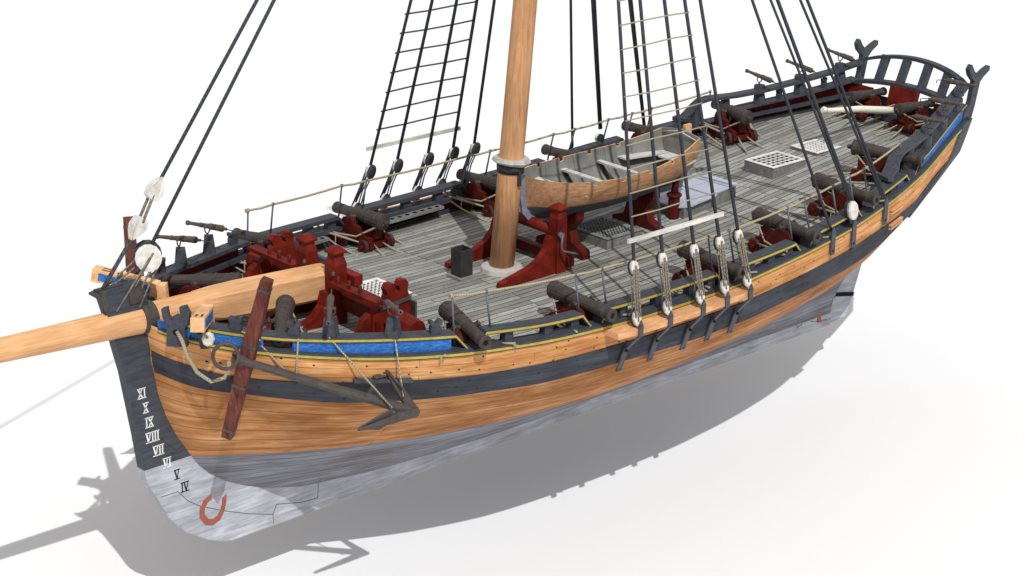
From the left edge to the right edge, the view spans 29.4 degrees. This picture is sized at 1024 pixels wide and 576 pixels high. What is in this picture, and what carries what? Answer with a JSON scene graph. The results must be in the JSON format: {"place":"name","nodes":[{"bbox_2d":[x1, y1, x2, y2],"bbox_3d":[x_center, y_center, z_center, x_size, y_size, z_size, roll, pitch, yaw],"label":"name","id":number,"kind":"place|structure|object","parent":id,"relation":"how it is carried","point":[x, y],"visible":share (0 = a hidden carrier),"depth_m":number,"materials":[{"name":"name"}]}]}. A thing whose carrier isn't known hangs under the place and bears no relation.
{"place":"outdoors","nodes":[
{"label":"outdoors","id":0,"kind":"place"},
{"bbox_2d":[0,0,1023,575],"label":"ground","id":1,"kind":"structure","parent":0,"point":[878,430],"depth_m":53.75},
{"bbox_2d":[0,0,989,540],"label":"sailing ship","id":2,"kind":"object","parent":1,"relation":"on","point":[290,450],"visible":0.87,"depth_m":39.05,"materials":[{"name":"brown wood"}]},
{"bbox_2d":[123,216,173,273],"bbox_3d":[-7.229,-0.054,38.087,1.274,3.221,4.313,6,21,12],"label":"anchor","id":3,"kind":"object","parent":2,"relation":"attached to","point":[129,259],"visible":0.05,"depth_m":36.99,"materials":[{"name":"wood"}]},
{"bbox_2d":[157,235,212,247],"bbox_3d":[-6.408,-0.873,38.214,1.190,0.332,0.220,5,21,11],"label":"swivel gun","id":4,"kind":"object","parent":2,"relation":"on","point":[189,239],"visible":0.84,"depth_m":38.13,"materials":[{"name":"metal"}]},
{"bbox_2d":[185,220,237,235],"bbox_3d":[-6.021,-1.140,39.238,1.189,0.332,0.220,10,22,22],"label":"swivel gun","id":5,"kind":"object","parent":2,"relation":"on","point":[215,227],"visible":1,"depth_m":39.16,"materials":[{"name":"metal"}]},
{"bbox_2d":[155,272,269,322],"bbox_3d":[-5.703,0.100,37.506,2.333,0.889,1.591,4,21,7],"label":"cannon","id":6,"kind":"object","parent":2,"relation":"on","point":[187,283],"visible":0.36,"depth_m":37.32,"materials":[{"name":"metal"}]},
{"bbox_2d":[231,228,298,275],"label":"cannon","id":7,"kind":"object","parent":2,"relation":"on","point":[258,238],"visible":0.15,"depth_m":40.53,"materials":[{"name":"metal"}]},
{"bbox_2d":[263,294,321,346],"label":"cannon","id":8,"kind":"object","parent":2,"relation":"on","point":[285,304],"visible":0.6,"depth_m":35.55,"materials":[{"name":"metal"}]},
{"bbox_2d":[175,276,419,439],"bbox_3d":[-3.749,1.339,34.497,4.313,3.221,1.274,-2,21,-8],"label":"anchor","id":9,"kind":"object","parent":2,"relation":"attached to","point":[244,362],"visible":1,"depth_m":34.70,"materials":[{"name":"metal"}]},
{"bbox_2d":[324,289,335,325],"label":"swivel gun","id":10,"kind":"object","parent":2,"relation":"attached to","point":[329,307],"visible":1,"depth_m":34.78,"materials":[{"name":"metal"}]},
{"bbox_2d":[318,201,407,255],"bbox_3d":[-3.099,-1.298,42.419,1.591,0.889,2.333,-17,27,-39],"label":"cannon","id":11,"kind":"object","parent":2,"relation":"on","point":[367,233],"visible":0.98,"depth_m":42.32,"materials":[{"name":"metal"}]},
{"bbox_2d":[382,299,402,317],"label":"swivel gun","id":12,"kind":"object","parent":2,"relation":"attached to","point":[388,304],"visible":1,"depth_m":35.15,"materials":[{"name":"metal"}]},
{"bbox_2d":[443,168,496,221],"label":"cannon","id":13,"kind":"object","parent":2,"relation":"on","point":[484,197],"visible":0.58,"depth_m":44.71,"materials":[{"name":"metal"}]},
{"bbox_2d":[438,300,518,359],"bbox_3d":[-1.010,0.810,36.572,1.591,0.889,2.333,-9,23,-26],"label":"cannon","id":14,"kind":"object","parent":2,"relation":"on","point":[467,330],"visible":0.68,"depth_m":36.15,"materials":[{"name":"metal"}]},
{"bbox_2d":[541,144,589,160],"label":"cannon","id":15,"kind":"object","parent":2,"relation":"on","point":[556,152],"visible":0.23,"depth_m":46.47,"materials":[{"name":"metal"}]},
{"bbox_2d":[532,280,629,335],"bbox_3d":[1.133,0.397,38.054,1.591,0.889,2.333,-17,27,-39],"label":"cannon","id":16,"kind":"object","parent":2,"relation":"on","point":[566,297],"visible":0.66,"depth_m":37.81,"materials":[{"name":"iron"},{"name":"rope"},{"name":"red painted wood"}]},
{"bbox_2d":[520,123,700,221],"bbox_3d":[2.091,-2.442,42.444,5.220,1.440,1.968,-17,27,-39],"label":"rowing boat","id":17,"kind":"object","parent":2,"relation":"on","point":[594,179],"visible":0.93,"depth_m":42.55,"materials":[{"name":"wood"}]},
{"bbox_2d":[616,121,660,146],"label":"cannon","id":18,"kind":"object","parent":2,"relation":"on","point":[638,129],"visible":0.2,"depth_m":47.54,"materials":[{"name":"metal"}]},
{"bbox_2d":[657,240,756,291],"bbox_3d":[3.867,-0.439,40.308,1.591,0.889,2.333,-17,27,-39],"label":"cannon","id":19,"kind":"object","parent":2,"relation":"on","point":[736,270],"visible":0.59,"depth_m":40.02,"materials":[{"name":"iron"},{"name":"rope"},{"name":"red painted wood"}]},
{"bbox_2d":[699,100,765,153],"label":"cannon","id":20,"kind":"object","parent":2,"relation":"on","point":[739,127],"visible":0.87,"depth_m":48.05,"materials":[{"name":"iron"},{"name":"rope"},{"name":"red painted wood"}]},
{"bbox_2d":[745,69,779,88],"bbox_3d":[6.290,-5.190,49.036,0.220,0.332,1.189,-16,32,-37],"label":"swivel gun","id":21,"kind":"object","parent":2,"relation":"on","point":[765,78],"visible":1,"depth_m":48.99,"materials":[{"name":"metal"}]},
{"bbox_2d":[726,207,829,255],"bbox_3d":[5.631,-1.198,41.955,1.591,0.889,2.333,-17,27,-40],"label":"cannon","id":22,"kind":"object","parent":2,"relation":"on","point":[769,236],"visible":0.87,"depth_m":41.72,"materials":[{"name":"iron"},{"name":"rope"},{"name":"red painted wood"}]},
{"bbox_2d":[785,59,820,78],"bbox_3d":[7.363,-5.483,49.414,0.220,0.332,1.189,-16,32,-37],"label":"swivel gun","id":23,"kind":"object","parent":2,"relation":"on","point":[809,69],"visible":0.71,"depth_m":49.26,"materials":[{"name":"metal"}]},
{"bbox_2d":[784,172,884,219],"bbox_3d":[7.165,-2.046,43.589,1.592,0.889,2.333,-18,28,-41],"label":"cannon","id":24,"kind":"object","parent":2,"relation":"on","point":[823,182],"visible":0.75,"depth_m":43.34,"materials":[{"name":"iron"},{"name":"rope"},{"name":"red painted wood"}]},
{"bbox_2d":[828,48,861,65],"bbox_3d":[8.444,-5.815,49.784,0.220,0.332,1.189,-16,32,-37],"label":"swivel gun","id":25,"kind":"object","parent":2,"relation":"on","point":[846,56],"visible":0.84,"depth_m":49.71,"materials":[{"name":"metal"}]},
{"bbox_2d":[825,87,894,125],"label":"cannon","id":26,"kind":"object","parent":2,"relation":"on","point":[859,98],"visible":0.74,"depth_m":48.98,"materials":[{"name":"metal"}]},
{"bbox_2d":[825,139,923,184],"bbox_3d":[8.364,-2.938,45.287,2.333,0.889,1.592,11,23,26],"label":"cannon","id":27,"kind":"object","parent":2,"relation":"on","point":[876,151],"visible":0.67,"depth_m":45.08,"materials":[{"name":"iron"},{"name":"rope"},{"name":"red painted wood"}]},
{"bbox_2d":[873,100,933,138],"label":"cannon","id":28,"kind":"object","parent":2,"relation":"on","point":[908,123],"visible":0.89,"depth_m":47.96,"materials":[{"name":"metal"}]},
{"bbox_2d":[904,114,946,128],"bbox_3d":[9.626,-3.860,45.599,0.220,0.332,1.189,-17,24,-39],"label":"swivel gun","id":29,"kind":"object","parent":2,"relation":"on","point":[923,118],"visible":1,"depth_m":45.48,"materials":[{"name":"metal"}]},
{"bbox_2d":[920,97,962,110],"bbox_3d":[10.189,-4.357,46.502,0.220,0.332,1.189,-17,24,-39],"label":"swivel gun","id":30,"kind":"object","parent":2,"relation":"on","point":[941,101],"visible":1,"depth_m":46.40,"materials":[{"name":"metal"}]},
{"bbox_2d":[936,78,976,91],"bbox_3d":[10.764,-4.894,47.399,0.220,0.332,1.190,-16,23,-37],"label":"swivel gun","id":31,"kind":"object","parent":2,"relation":"on","point":[953,81],"visible":1,"depth_m":47.29,"materials":[{"name":"metal"}]}
]}

